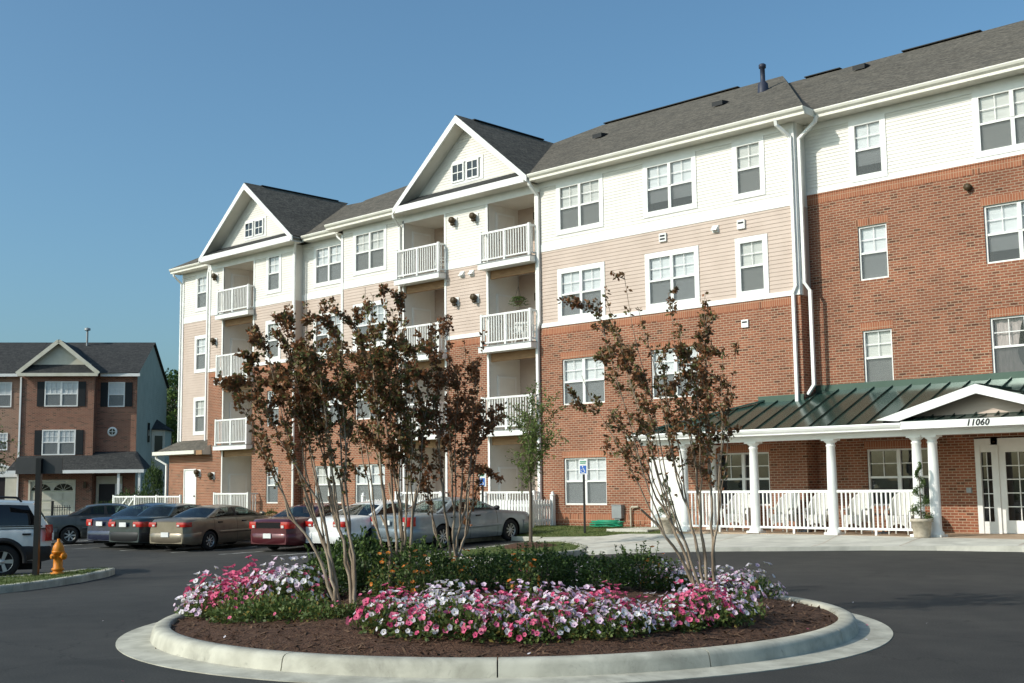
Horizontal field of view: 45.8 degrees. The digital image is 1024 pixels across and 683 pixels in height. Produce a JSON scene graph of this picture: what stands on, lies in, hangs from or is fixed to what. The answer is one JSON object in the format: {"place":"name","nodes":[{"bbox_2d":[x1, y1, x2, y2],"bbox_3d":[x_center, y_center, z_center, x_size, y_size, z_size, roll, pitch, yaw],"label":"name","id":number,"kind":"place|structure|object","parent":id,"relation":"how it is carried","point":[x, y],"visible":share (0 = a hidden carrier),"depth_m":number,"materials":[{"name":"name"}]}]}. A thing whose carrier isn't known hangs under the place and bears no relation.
{"place":"outdoors","nodes":[
{"label":"outdoors","id":0,"kind":"place"},
{"bbox_2d":[0,539,1023,682],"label":"car park","id":1,"kind":"structure","parent":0,"point":[951,616],"depth_m":16.80,"materials":[{"name":"grey asphalt"}]},
{"bbox_2d":[0,496,53,576],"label":"suv","id":2,"kind":"object","parent":1,"relation":"on","point":[16,531],"visible":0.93,"depth_m":27.02,"materials":[{"name":"silver metal"}]},
{"bbox_2d":[0,569,101,583],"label":"grass","id":3,"kind":"structure","parent":1,"relation":"on","point":[67,574],"depth_m":25.16,"materials":[{"name":"green plant"}]},
{"bbox_2d":[15,458,62,575],"bbox_3d":[-10.117,3.736,25.770,1.000,2.510,0.140,-1,-7,0],"label":"street sign","id":4,"kind":"object","parent":3,"relation":"on","point":[38,467],"visible":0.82,"depth_m":25.83,"materials":[{"name":"black metal"}]},
{"bbox_2d":[0,568,114,593],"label":"hydrant island kerb","id":5,"kind":"structure","parent":1,"relation":"on","point":[49,583],"depth_m":24.53,"materials":[{"name":"concrete"}]},
{"bbox_2d":[45,503,128,543],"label":"sedan","id":6,"kind":"object","parent":1,"relation":"on","point":[71,528],"visible":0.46,"depth_m":42.95,"materials":[{"name":"grey paint"}]},
{"bbox_2d":[86,503,171,546],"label":"sedan","id":7,"kind":"object","parent":1,"relation":"on","point":[98,529],"visible":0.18,"depth_m":40.10,"materials":[{"name":"blue paint"}]},
{"bbox_2d":[108,503,226,548],"bbox_3d":[-11.103,6.113,40.475,2.040,1.410,4.821,-5,-7,31],"label":"sedan","id":8,"kind":"object","parent":1,"relation":"on","point":[133,532],"visible":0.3,"depth_m":38.63,"materials":[{"name":"grey paint"}]},
{"bbox_2d":[149,504,270,549],"bbox_3d":[-9.471,5.951,39.100,2.040,1.370,4.711,-4,-7,29],"label":"sedan","id":9,"kind":"object","parent":1,"relation":"on","point":[207,527],"visible":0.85,"depth_m":37.77,"materials":[{"name":"beige paint"}]},
{"bbox_2d":[249,503,346,550],"bbox_3d":[-6.006,5.768,38.169,2.120,1.380,4.871,-5,-6,32],"label":"sedan","id":10,"kind":"object","parent":1,"relation":"on","point":[278,530],"visible":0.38,"depth_m":36.25,"materials":[{"name":"red paint"}]},
{"bbox_2d":[305,500,410,549],"bbox_3d":[-4.110,5.662,37.820,2.200,1.400,5.121,-6,-7,36],"label":"sedan","id":11,"kind":"object","parent":1,"relation":"on","point":[361,513],"visible":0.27,"depth_m":36.09,"materials":[{"name":"white paint"}]},
{"bbox_2d":[370,497,528,547],"bbox_3d":[-1.803,5.538,37.577,2.300,1.450,5.501,-7,-7,43],"label":"sedan","id":12,"kind":"object","parent":1,"relation":"on","point":[487,520],"visible":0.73,"depth_m":36.68,"materials":[{"name":"silver metal"}]},
{"bbox_2d":[116,589,892,682],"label":"island kerb","id":13,"kind":"structure","parent":1,"relation":"on","point":[847,634],"depth_m":10.91,"materials":[{"name":"concrete"}]},
{"bbox_2d":[171,582,837,660],"bbox_3d":[-0.084,3.152,14.543,7.744,0.275,7.742,-7,-9,43],"label":"mulch bed","id":14,"kind":"object","parent":13,"relation":"on","point":[503,649],"visible":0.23,"depth_m":11.85,"materials":[{"name":"brown wood"}]},
{"bbox_2d":[180,589,237,618],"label":"petunia","id":15,"kind":"object","parent":14,"relation":"on","point":[199,611],"visible":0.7,"depth_m":14.21,"materials":[{"name":"white plant"}]},
{"bbox_2d":[221,601,277,624],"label":"petunia","id":16,"kind":"object","parent":14,"relation":"on","point":[249,605],"visible":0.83,"depth_m":13.15,"materials":[{"name":"green plant"}]},
{"bbox_2d":[243,590,296,622],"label":"petunia","id":17,"kind":"object","parent":14,"relation":"on","point":[257,606],"visible":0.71,"depth_m":13.25,"materials":[{"name":"green plant"}]},
{"bbox_2d":[242,563,303,599],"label":"petunia","id":18,"kind":"object","parent":14,"relation":"on","point":[270,578],"visible":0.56,"depth_m":14.53,"materials":[{"name":"white plant"}]},
{"bbox_2d":[269,596,313,623],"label":"petunia","id":19,"kind":"object","parent":14,"relation":"on","point":[294,610],"visible":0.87,"depth_m":13.08,"materials":[{"name":"green plant"}]},
{"bbox_2d":[213,295,373,607],"bbox_3d":[-2.436,1.248,14.235,1.756,3.782,1.661,-1,-7,7],"label":"crape myrtle","id":20,"kind":"object","parent":14,"relation":"on","point":[306,364],"visible":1,"depth_m":14.12,"materials":[{"name":"brown plant"}]},
{"bbox_2d":[268,564,330,601],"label":"petunia","id":21,"kind":"object","parent":14,"relation":"on","point":[295,584],"visible":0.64,"depth_m":14.55,"materials":[{"name":"white plant"}]},
{"bbox_2d":[298,598,349,621],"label":"petunia","id":22,"kind":"object","parent":14,"relation":"on","point":[317,611],"visible":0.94,"depth_m":12.89,"materials":[{"name":"green plant"}]},
{"bbox_2d":[287,544,366,595],"bbox_3d":[-2.288,2.927,15.348,0.941,0.736,1.088,-3,-7,22],"label":"shrub","id":23,"kind":"object","parent":14,"relation":"on","point":[312,561],"visible":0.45,"depth_m":15.11,"materials":[{"name":"green plant"}]},
{"bbox_2d":[321,525,390,592],"bbox_3d":[-1.984,2.852,15.558,0.944,0.986,0.951,0,-7,-8],"label":"shrub","id":24,"kind":"object","parent":14,"relation":"on","point":[356,540],"visible":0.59,"depth_m":15.42,"materials":[{"name":"green plant"}]},
{"bbox_2d":[346,583,416,633],"bbox_3d":[-1.286,2.670,12.082,0.705,0.501,0.743,4,-8,-35],"label":"petunia","id":25,"kind":"object","parent":14,"relation":"on","point":[377,607],"visible":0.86,"depth_m":11.98,"materials":[{"name":"pink plant"}]},
{"bbox_2d":[362,551,401,597],"bbox_3d":[-1.567,2.823,14.675,0.500,0.574,0.470,1,-7,-14],"label":"marigold","id":26,"kind":"object","parent":14,"relation":"on","point":[377,584],"visible":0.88,"depth_m":14.63,"materials":[{"name":"green plant"}]},
{"bbox_2d":[324,283,453,589],"bbox_3d":[-1.517,1.189,15.571,1.454,4.163,1.691,3,-8,-29],"label":"crape myrtle","id":27,"kind":"object","parent":14,"relation":"on","point":[381,362],"visible":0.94,"depth_m":15.60,"materials":[{"name":"brown plant"}]},
{"bbox_2d":[375,601,428,639],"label":"petunia","id":28,"kind":"object","parent":14,"relation":"on","point":[395,631],"visible":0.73,"depth_m":11.70,"materials":[{"name":"white plant"}]},
{"bbox_2d":[399,549,435,597],"bbox_3d":[-1.134,2.807,14.578,0.478,0.609,0.513,-7,-9,43],"label":"marigold","id":29,"kind":"object","parent":14,"relation":"on","point":[413,582],"visible":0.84,"depth_m":14.54,"materials":[{"name":"green plant"}]},
{"bbox_2d":[390,534,456,593],"bbox_3d":[-1.123,2.823,15.166,0.929,0.803,0.891,-3,-7,19],"label":"shrub","id":30,"kind":"object","parent":14,"relation":"on","point":[436,561],"visible":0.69,"depth_m":15.09,"materials":[{"name":"green plant"}]},
{"bbox_2d":[395,594,464,640],"bbox_3d":[-0.756,2.678,11.730,0.698,0.459,0.759,-7,-9,43],"label":"petunia","id":31,"kind":"object","parent":14,"relation":"on","point":[422,618],"visible":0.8,"depth_m":11.60,"materials":[{"name":"pink plant"}]},
{"bbox_2d":[394,314,507,578],"bbox_3d":[-0.654,1.470,16.581,1.868,3.881,1.454,3,-7,-26],"label":"crape myrtle","id":32,"kind":"object","parent":14,"relation":"on","point":[456,415],"visible":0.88,"depth_m":16.46,"materials":[{"name":"brown plant"}]},
{"bbox_2d":[416,580,493,638],"bbox_3d":[-0.529,2.600,11.726,0.734,0.570,0.726,6,-9,-44],"label":"petunia","id":33,"kind":"object","parent":14,"relation":"on","point":[459,610],"visible":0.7,"depth_m":11.63,"materials":[{"name":"white plant"}]},
{"bbox_2d":[441,548,476,594],"bbox_3d":[-0.638,2.809,14.767,0.470,0.574,0.500,5,-8,-38],"label":"marigold","id":34,"kind":"object","parent":14,"relation":"on","point":[463,581],"visible":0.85,"depth_m":14.74,"materials":[{"name":"green plant"}]},
{"bbox_2d":[447,599,507,642],"bbox_3d":[-0.306,2.652,11.539,0.661,0.418,0.652,5,-9,-42],"label":"petunia","id":35,"kind":"object","parent":14,"relation":"on","point":[464,629],"visible":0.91,"depth_m":11.39,"materials":[{"name":"pink plant"}]},
{"bbox_2d":[452,546,516,589],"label":"shrub","id":36,"kind":"object","parent":14,"relation":"on","point":[481,559],"visible":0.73,"depth_m":15.23,"materials":[{"name":"green plant"}]},
{"bbox_2d":[476,595,529,643],"bbox_3d":[-0.089,2.656,11.576,0.565,0.448,0.578,1,-7,-12],"label":"petunia","id":37,"kind":"object","parent":14,"relation":"on","point":[511,610],"visible":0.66,"depth_m":11.51,"materials":[{"name":"plant"}]},
{"bbox_2d":[504,546,543,593],"bbox_3d":[0.127,2.780,14.679,0.513,0.609,0.478,-3,-7,19],"label":"marigold","id":38,"kind":"object","parent":14,"relation":"on","point":[517,574],"visible":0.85,"depth_m":14.65,"materials":[{"name":"green plant"}]},
{"bbox_2d":[502,608,561,645],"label":"petunia","id":39,"kind":"object","parent":14,"relation":"on","point":[520,638],"visible":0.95,"depth_m":11.35,"materials":[{"name":"pink plant"}]},
{"bbox_2d":[512,541,573,589],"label":"shrub","id":40,"kind":"object","parent":14,"relation":"on","point":[553,554],"visible":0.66,"depth_m":15.17,"materials":[{"name":"green plant"}]},
{"bbox_2d":[524,604,586,641],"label":"petunia","id":41,"kind":"object","parent":14,"relation":"on","point":[555,624],"visible":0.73,"depth_m":11.53,"materials":[{"name":"white plant"}]},
{"bbox_2d":[545,548,610,587],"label":"shrub","id":42,"kind":"object","parent":14,"relation":"on","point":[580,560],"visible":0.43,"depth_m":15.64,"materials":[{"name":"green plant"}]},
{"bbox_2d":[552,603,611,642],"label":"petunia","id":43,"kind":"object","parent":14,"relation":"on","point":[584,629],"visible":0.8,"depth_m":11.49,"materials":[{"name":"plant"}]},
{"bbox_2d":[574,551,639,589],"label":"shrub","id":44,"kind":"object","parent":14,"relation":"on","point":[602,560],"visible":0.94,"depth_m":15.13,"materials":[{"name":"green plant"}]},
{"bbox_2d":[577,596,640,640],"bbox_3d":[0.908,2.667,11.655,0.641,0.413,0.649,1,-7,-15],"label":"petunia","id":45,"kind":"object","parent":14,"relation":"on","point":[624,612],"visible":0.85,"depth_m":11.55,"materials":[{"name":"white plant"}]},
{"bbox_2d":[600,597,656,636],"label":"petunia","id":46,"kind":"object","parent":14,"relation":"on","point":[635,617],"visible":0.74,"depth_m":11.68,"materials":[{"name":"white plant"}]},
{"bbox_2d":[605,540,680,590],"bbox_3d":[1.653,2.905,15.532,0.973,0.678,0.886,-3,-7,19],"label":"shrub","id":47,"kind":"object","parent":14,"relation":"on","point":[635,558],"visible":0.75,"depth_m":15.46,"materials":[{"name":"green plant"}]},
{"bbox_2d":[557,271,741,594],"bbox_3d":[1.707,1.183,15.203,2.372,4.054,1.775,0,-7,-2],"label":"crape myrtle","id":48,"kind":"object","parent":14,"relation":"on","point":[681,351],"visible":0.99,"depth_m":15.17,"materials":[{"name":"brown plant"}]},
{"bbox_2d":[625,601,674,633],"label":"petunia","id":49,"kind":"object","parent":14,"relation":"on","point":[653,621],"visible":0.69,"depth_m":11.84,"materials":[{"name":"white plant"}]},
{"bbox_2d":[657,598,713,633],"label":"petunia","id":50,"kind":"object","parent":14,"relation":"on","point":[690,620],"visible":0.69,"depth_m":11.99,"materials":[{"name":"pink plant"}]},
{"bbox_2d":[674,584,743,630],"bbox_3d":[1.999,2.711,12.401,0.733,0.477,0.723,-2,-7,12],"label":"petunia","id":51,"kind":"object","parent":14,"relation":"on","point":[716,616],"visible":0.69,"depth_m":12.29,"materials":[{"name":"pink plant"}]},
{"bbox_2d":[699,594,757,627],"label":"petunia","id":52,"kind":"object","parent":14,"relation":"on","point":[737,610],"visible":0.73,"depth_m":12.41,"materials":[{"name":"white plant"}]},
{"bbox_2d":[714,573,768,622],"bbox_3d":[2.398,2.739,12.956,0.676,0.507,0.668,-5,-8,35],"label":"petunia","id":53,"kind":"object","parent":14,"relation":"on","point":[739,593],"visible":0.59,"depth_m":12.90,"materials":[{"name":"white plant"}]},
{"bbox_2d":[737,562,782,598],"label":"petunia","id":54,"kind":"object","parent":14,"relation":"on","point":[751,579],"visible":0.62,"depth_m":15.76,"materials":[{"name":"green plant"}]},
{"bbox_2d":[438,542,579,556],"bbox_3d":[0.207,5.594,31.501,4.285,0.545,7.556,-3,-7,23],"label":"grass peninsula","id":55,"kind":"object","parent":1,"relation":"on","point":[556,550],"depth_m":32.21},
{"bbox_2d":[504,542,556,548],"bbox_3d":[0.512,5.571,33.177,1.700,0.160,1.700,-7,-9,43],"label":"mulch ring","id":56,"kind":"object","parent":55,"relation":"on","point":[514,546],"visible":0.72,"depth_m":32.72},
{"bbox_2d":[502,380,568,541],"bbox_3d":[0.489,3.336,33.298,2.306,4.770,2.129,-7,-9,43],"label":"street tree","id":57,"kind":"object","parent":56,"relation":"on","point":[532,425],"visible":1,"depth_m":33.32,"materials":[{"name":"green plant"}]},
{"bbox_2d":[0,0,1023,406],"label":"sky","id":58,"kind":"structure","parent":0,"point":[130,130],"materials":[{"name":"blue"}]},
{"bbox_2d":[517,525,698,538],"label":"lawn","id":59,"kind":"structure","parent":0,"point":[571,530],"depth_m":38.33,"materials":[{"name":"green plant"}]},
{"bbox_2d":[0,525,696,584],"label":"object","id":60,"kind":"object","parent":59,"relation":"on","point":[80,570],"visible":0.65,"depth_m":31.99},
{"bbox_2d":[361,491,555,526],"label":"picket fence","id":61,"kind":"object","parent":59,"relation":"on","point":[538,519],"visible":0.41,"depth_m":41.70,"materials":[{"name":"white wood"}]},
{"bbox_2d":[534,534,1023,554],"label":"sidewalk","id":62,"kind":"structure","parent":0,"point":[772,542],"depth_m":29.99,"materials":[{"name":"concrete"}]},
{"bbox_2d":[840,492,872,533],"bbox_3d":[9.573,4.706,33.388,0.778,1.147,0.772,5,-9,-40],"label":"wicker chair","id":63,"kind":"object","parent":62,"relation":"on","point":[866,509],"visible":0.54,"depth_m":33.46,"materials":[{"name":"white wicker"}]},
{"bbox_2d":[884,492,913,534],"bbox_3d":[10.479,4.595,32.532,0.772,1.147,0.778,-6,-8,38],"label":"wicker chair","id":64,"kind":"object","parent":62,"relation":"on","point":[902,508],"visible":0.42,"depth_m":32.72,"materials":[{"name":"white wicker"}]},
{"bbox_2d":[909,461,933,537],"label":"potted topiary","id":65,"kind":"object","parent":62,"relation":"on","point":[921,527],"visible":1,"depth_m":30.55,"materials":[{"name":"plant"}]},
{"bbox_3d":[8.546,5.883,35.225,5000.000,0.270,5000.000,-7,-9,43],"label":"ground","id":66,"kind":"structure","parent":0,"visible":0},
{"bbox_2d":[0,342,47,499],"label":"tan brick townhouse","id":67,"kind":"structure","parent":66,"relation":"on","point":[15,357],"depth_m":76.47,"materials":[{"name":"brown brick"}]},
{"bbox_2d":[5,328,173,515],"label":"brick townhouse","id":68,"kind":"structure","parent":66,"relation":"on","point":[92,415],"depth_m":76.54,"materials":[{"name":"brown brick"}]},
{"bbox_2d":[28,479,75,515],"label":"garage door","id":69,"kind":"structure","parent":68,"relation":"in","point":[48,486],"depth_m":75.71,"materials":[{"name":"white metal"}]},
{"bbox_2d":[41,430,75,454],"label":"window","id":70,"kind":"structure","parent":68,"relation":"in","point":[54,442],"depth_m":76.04,"materials":[{"name":"white glass"}]},
{"bbox_2d":[44,381,78,406],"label":"window","id":71,"kind":"structure","parent":68,"relation":"in","point":[57,393],"depth_m":76.41,"materials":[{"name":"white glass"}]},
{"bbox_2d":[96,476,122,503],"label":"front door","id":72,"kind":"structure","parent":68,"relation":"in","point":[106,486],"depth_m":76.66,"materials":[{"name":"black wood"}]},
{"bbox_2d":[151,420,173,498],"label":"bay window","id":73,"kind":"structure","parent":68,"relation":"in","point":[161,433],"depth_m":82.66,"materials":[{"name":"grey"}]},
{"bbox_2d":[141,458,163,502],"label":"shrub","id":74,"kind":"object","parent":66,"relation":"on","point":[155,480],"visible":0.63,"depth_m":71.85,"materials":[{"name":"green plant"}]},
{"bbox_2d":[166,370,178,443],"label":"leafy tree","id":75,"kind":"object","parent":66,"relation":"on","point":[173,425],"visible":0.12,"depth_m":89.16,"materials":[{"name":"green plant"}]},
{"bbox_2d":[152,20,1023,538],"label":"apartment building","id":76,"kind":"structure","parent":66,"relation":"on","point":[844,246],"depth_m":38.45,"materials":[{"name":"brick"}]},
{"bbox_2d":[183,469,195,503],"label":"door","id":77,"kind":"structure","parent":76,"relation":"in","point":[189,482],"depth_m":58.59,"materials":[{"name":"white paint"}]},
{"bbox_2d":[193,397,204,434],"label":"window","id":78,"kind":"structure","parent":76,"relation":"in","point":[198,402],"depth_m":59.67,"materials":[{"name":"white glass"}]},
{"bbox_2d":[228,474,246,507],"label":"closet door","id":79,"kind":"structure","parent":76,"relation":"in","point":[237,483],"depth_m":57.31,"materials":[{"name":"white"}]},
{"bbox_2d":[266,254,281,294],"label":"window","id":80,"kind":"structure","parent":76,"relation":"in","point":[273,279],"depth_m":55.09,"materials":[{"name":"white glass"}]},
{"bbox_2d":[313,241,340,287],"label":"window","id":81,"kind":"structure","parent":76,"relation":"in","point":[327,261],"depth_m":53.05,"materials":[{"name":"white glass"}]},
{"bbox_2d":[315,465,340,502],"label":"window","id":82,"kind":"structure","parent":76,"relation":"in","point":[321,475],"depth_m":52.12,"materials":[{"name":"white glass"}]},
{"bbox_2d":[353,299,386,348],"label":"window","id":83,"kind":"structure","parent":76,"relation":"in","point":[380,313],"depth_m":49.52,"materials":[{"name":"white glass"}]},
{"bbox_2d":[353,225,386,275],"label":"window","id":84,"kind":"structure","parent":76,"relation":"in","point":[370,249],"depth_m":50.06,"materials":[{"name":"white glass"}]},
{"bbox_2d":[356,464,384,502],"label":"window","id":85,"kind":"structure","parent":76,"relation":"in","point":[361,487],"depth_m":49.06,"materials":[{"name":"white glass"}]},
{"bbox_2d":[412,231,430,275],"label":"closet door","id":86,"kind":"structure","parent":76,"relation":"in","point":[418,239],"depth_m":49.17,"materials":[{"name":"white"}]},
{"bbox_2d":[496,212,514,259],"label":"closet door","id":87,"kind":"structure","parent":76,"relation":"in","point":[502,220],"depth_m":45.93,"materials":[{"name":"white"}]},
{"bbox_2d":[496,294,515,344],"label":"closet door","id":88,"kind":"structure","parent":76,"relation":"in","point":[503,302],"depth_m":45.53,"materials":[{"name":"white"}]},
{"bbox_2d":[497,376,516,429],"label":"closet door","id":89,"kind":"structure","parent":76,"relation":"in","point":[506,385],"depth_m":45.23,"materials":[{"name":"white"}]},
{"bbox_2d":[498,467,517,510],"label":"closet door","id":90,"kind":"structure","parent":76,"relation":"in","point":[509,474],"depth_m":44.89,"materials":[{"name":"white"}]},
{"bbox_2d":[556,173,603,235],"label":"window","id":91,"kind":"structure","parent":76,"relation":"in","point":[580,207],"depth_m":42.27,"materials":[{"name":"white glass"}]},
{"bbox_2d":[557,261,605,321],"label":"window","id":92,"kind":"structure","parent":76,"relation":"in","point":[589,284],"depth_m":41.93,"materials":[{"name":"white glass"}]},
{"bbox_2d":[563,356,604,404],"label":"window","id":93,"kind":"structure","parent":76,"relation":"in","point":[587,368],"depth_m":41.65,"materials":[{"name":"clear glass"}]},
{"bbox_2d":[565,457,606,504],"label":"window","id":94,"kind":"structure","parent":76,"relation":"in","point":[595,480],"depth_m":41.19,"materials":[{"name":"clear glass"}]},
{"bbox_2d":[649,456,680,526],"bbox_3d":[4.923,4.819,38.838,1.160,2.230,0.140,-7,-9,43],"label":"door","id":95,"kind":"structure","parent":76,"relation":"in","point":[672,483],"depth_m":38.88,"materials":[{"name":"white metal"}]},
{"bbox_2d":[642,151,696,217],"bbox_3d":[5.267,-5.093,39.743,2.140,1.860,0.384,-7,-9,43],"label":"window","id":96,"kind":"structure","parent":76,"relation":"in","point":[671,187],"depth_m":39.63,"materials":[{"name":"white glass"}]},
{"bbox_2d":[645,245,699,309],"bbox_3d":[5.213,-2.049,39.291,2.140,1.860,0.119,-7,-9,43],"label":"window","id":97,"kind":"structure","parent":76,"relation":"in","point":[681,271],"depth_m":39.29,"materials":[{"name":"white glass"}]},
{"bbox_2d":[652,346,698,398],"bbox_3d":[5.303,1.006,38.990,1.880,1.600,0.115,-7,-9,43],"label":"window","id":98,"kind":"structure","parent":76,"relation":"in","point":[669,360],"depth_m":39.21,"materials":[{"name":"clear glass"}]},
{"bbox_2d":[717,452,769,505],"bbox_3d":[7.087,4.194,36.927,1.880,1.600,0.090,-7,-9,43],"label":"window","id":99,"kind":"structure","parent":76,"relation":"in","point":[738,472],"depth_m":37.00,"materials":[{"name":"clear glass"}]},
{"bbox_2d":[731,135,765,200],"bbox_3d":[7.361,-5.371,37.581,1.160,1.860,0.119,-7,-9,43],"label":"window","id":100,"kind":"structure","parent":76,"relation":"in","point":[748,172],"depth_m":37.60,"materials":[{"name":"clear glass"}]},
{"bbox_2d":[735,233,769,297],"bbox_3d":[7.398,-2.317,37.224,1.160,1.860,0.119,-7,-9,43],"label":"window","id":101,"kind":"structure","parent":76,"relation":"in","point":[751,259],"depth_m":37.24,"materials":[{"name":"clear glass"}]},
{"bbox_2d":[848,113,887,182],"bbox_3d":[10.544,-5.641,35.605,1.160,1.860,0.384,-7,-9,43],"label":"window","id":102,"kind":"structure","parent":76,"relation":"in","point":[869,161],"depth_m":35.52,"materials":[{"name":"clear glass"}]},
{"bbox_2d":[858,223,888,280],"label":"window","id":103,"kind":"structure","parent":76,"relation":"in","point":[874,257],"depth_m":35.23,"materials":[{"name":"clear glass"}]},
{"bbox_2d":[863,328,893,381],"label":"window","id":104,"kind":"structure","parent":76,"relation":"in","point":[878,345],"depth_m":34.89,"materials":[{"name":"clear glass"}]},
{"bbox_2d":[867,448,929,505],"bbox_3d":[10.938,3.820,34.136,1.880,1.600,0.090,-7,-9,43],"label":"window","id":105,"kind":"structure","parent":76,"relation":"in","point":[888,469],"depth_m":34.32,"materials":[{"name":"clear glass"}]},
{"bbox_2d":[971,81,1023,158],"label":"window","id":106,"kind":"structure","parent":76,"relation":"in","point":[999,129],"depth_m":32.90,"materials":[{"name":"white glass"}]},
{"bbox_2d":[984,200,1023,263],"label":"window","id":107,"kind":"structure","parent":76,"relation":"in","point":[1005,224],"depth_m":32.63,"materials":[{"name":"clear glass"}]},
{"bbox_2d":[990,315,1023,372],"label":"window","id":108,"kind":"structure","parent":76,"relation":"in","point":[1007,333],"depth_m":32.38,"materials":[{"name":"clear glass"}]},
{"bbox_2d":[998,444,1023,533],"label":"entrance door","id":109,"kind":"structure","parent":76,"relation":"in","point":[1011,456],"depth_m":31.91,"materials":[{"name":"white glass"}]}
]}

